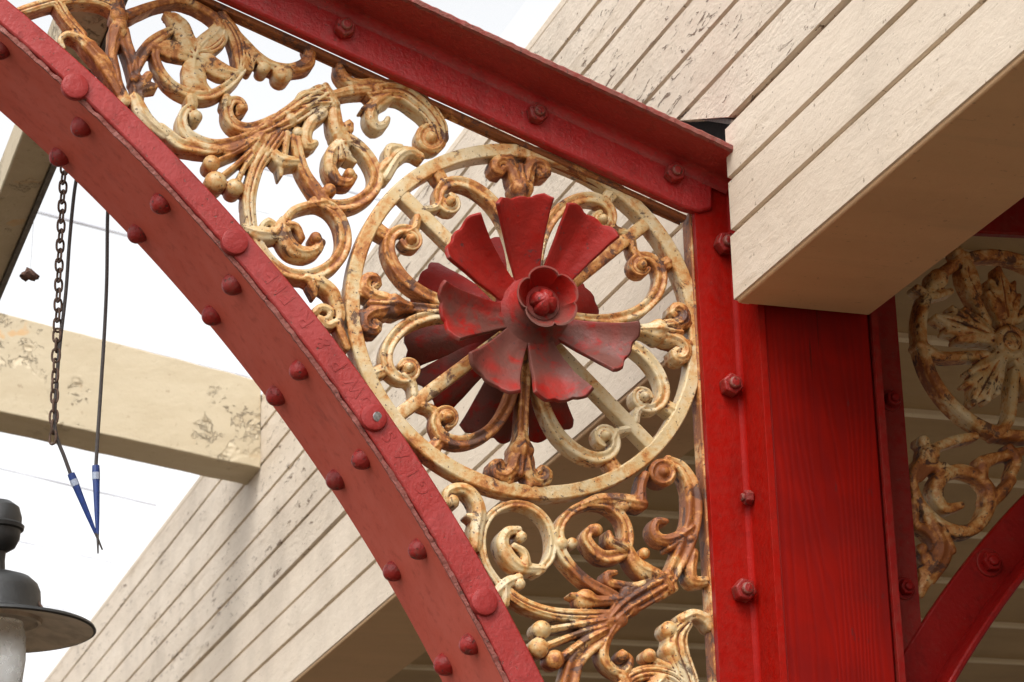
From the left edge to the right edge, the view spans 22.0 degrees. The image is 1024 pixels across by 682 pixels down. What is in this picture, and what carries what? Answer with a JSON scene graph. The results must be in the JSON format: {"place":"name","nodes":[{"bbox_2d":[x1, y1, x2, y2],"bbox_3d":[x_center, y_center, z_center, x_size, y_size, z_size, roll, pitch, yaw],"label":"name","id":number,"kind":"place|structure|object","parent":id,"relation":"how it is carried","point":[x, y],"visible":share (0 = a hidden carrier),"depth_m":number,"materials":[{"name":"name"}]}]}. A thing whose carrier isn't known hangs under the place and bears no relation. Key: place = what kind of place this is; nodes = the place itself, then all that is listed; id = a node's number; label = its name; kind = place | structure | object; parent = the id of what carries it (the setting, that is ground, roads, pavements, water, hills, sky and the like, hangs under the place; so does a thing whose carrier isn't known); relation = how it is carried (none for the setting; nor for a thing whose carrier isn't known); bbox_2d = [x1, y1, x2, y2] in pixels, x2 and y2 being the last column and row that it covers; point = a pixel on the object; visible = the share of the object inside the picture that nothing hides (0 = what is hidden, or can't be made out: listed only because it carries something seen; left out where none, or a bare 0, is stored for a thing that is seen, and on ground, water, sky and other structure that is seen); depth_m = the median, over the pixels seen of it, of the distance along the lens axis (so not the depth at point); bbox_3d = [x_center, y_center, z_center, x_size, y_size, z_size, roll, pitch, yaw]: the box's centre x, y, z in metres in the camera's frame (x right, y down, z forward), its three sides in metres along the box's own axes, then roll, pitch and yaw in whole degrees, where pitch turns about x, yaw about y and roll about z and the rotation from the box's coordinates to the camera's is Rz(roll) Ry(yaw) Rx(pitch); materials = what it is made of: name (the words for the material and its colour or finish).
{"place":"outdoors","nodes":[
{"label":"outdoors","id":0,"kind":"place"},
{"bbox_2d":[0,498,95,681],"bbox_3d":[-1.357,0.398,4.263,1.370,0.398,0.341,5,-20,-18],"label":"pendant lamp","id":1,"kind":"object","parent":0,"point":[29,623],"visible":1,"depth_m":4.39,"materials":[{"name":"metal"}]},
{"bbox_2d":[21,161,353,610],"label":"overhead wires","id":2,"kind":"structure","parent":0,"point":[86,225],"depth_m":6.51,"materials":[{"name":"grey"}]},
{"bbox_2d":[0,0,560,681],"label":"sky","id":3,"kind":"structure","parent":0,"point":[146,310],"materials":[{"name":"white"}]},
{"label":"ground","id":4,"kind":"structure","parent":0,"visible":0},
{"bbox_2d":[692,188,920,681],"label":"column","id":5,"kind":"structure","parent":4,"relation":"on","point":[813,566],"depth_m":3.62,"materials":[{"name":"red metal"}]},
{"bbox_2d":[0,0,732,681],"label":"iron bracket","id":6,"kind":"object","parent":5,"relation":"attached to","point":[510,318],"visible":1,"depth_m":3.60,"materials":[{"name":"metal"}]},
{"bbox_2d":[49,167,67,444],"bbox_3d":[-0.625,-0.079,3.652,0.019,0.459,0.045,5,-20,-18],"label":"chain","id":7,"kind":"object","parent":6,"relation":"hanging from","point":[59,270],"visible":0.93,"depth_m":3.66,"materials":[{"name":"metal"}]},
{"bbox_2d":[0,0,127,299],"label":"purlin","id":8,"kind":"object","parent":6,"relation":"attached to","point":[27,169],"visible":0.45,"depth_m":4.36,"materials":[{"name":"beige paint"}]},
{"bbox_2d":[19,219,39,281],"bbox_3d":[-0.802,-0.151,4.386,0.034,0.108,0.014,5,-20,-18],"label":"dead leaf","id":9,"kind":"object","parent":8,"relation":"hanging from","point":[28,274],"visible":1,"depth_m":4.37,"materials":[{"name":"brown plant"}]},
{"bbox_2d":[53,179,102,549],"bbox_3d":[-0.591,0.015,3.629,0.074,0.552,0.042,5,-20,-18],"label":"cable","id":10,"kind":"object","parent":6,"relation":"hanging from","point":[74,482],"visible":0.98,"depth_m":3.61,"materials":[{"name":"black plastic"}]},
{"bbox_2d":[92,211,108,553],"bbox_3d":[-0.565,0.031,3.632,0.016,0.533,0.042,5,-20,-18],"label":"cable","id":11,"kind":"object","parent":6,"relation":"hanging from","point":[96,479],"visible":0.89,"depth_m":3.63,"materials":[{"name":"black plastic"}]},
{"bbox_2d":[44,0,1023,681],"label":"boarded beam","id":12,"kind":"structure","parent":5,"relation":"on","point":[874,158],"depth_m":3.91,"materials":[{"name":"beige paint"}]},
{"bbox_2d":[0,313,260,484],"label":"cross beam","id":13,"kind":"structure","parent":12,"relation":"attached to","point":[171,413],"depth_m":6.33,"materials":[{"name":"beige paint"}]},
{"bbox_2d":[387,236,1023,681],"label":"boarded ceiling","id":14,"kind":"structure","parent":12,"relation":"attached to","point":[997,654],"depth_m":5.90,"materials":[{"name":"beige paint"}]},
{"bbox_2d":[904,197,1023,681],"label":"iron bracket","id":15,"kind":"object","parent":5,"relation":"attached to","point":[975,595],"visible":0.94,"depth_m":3.80,"materials":[{"name":"metal"}]}
]}

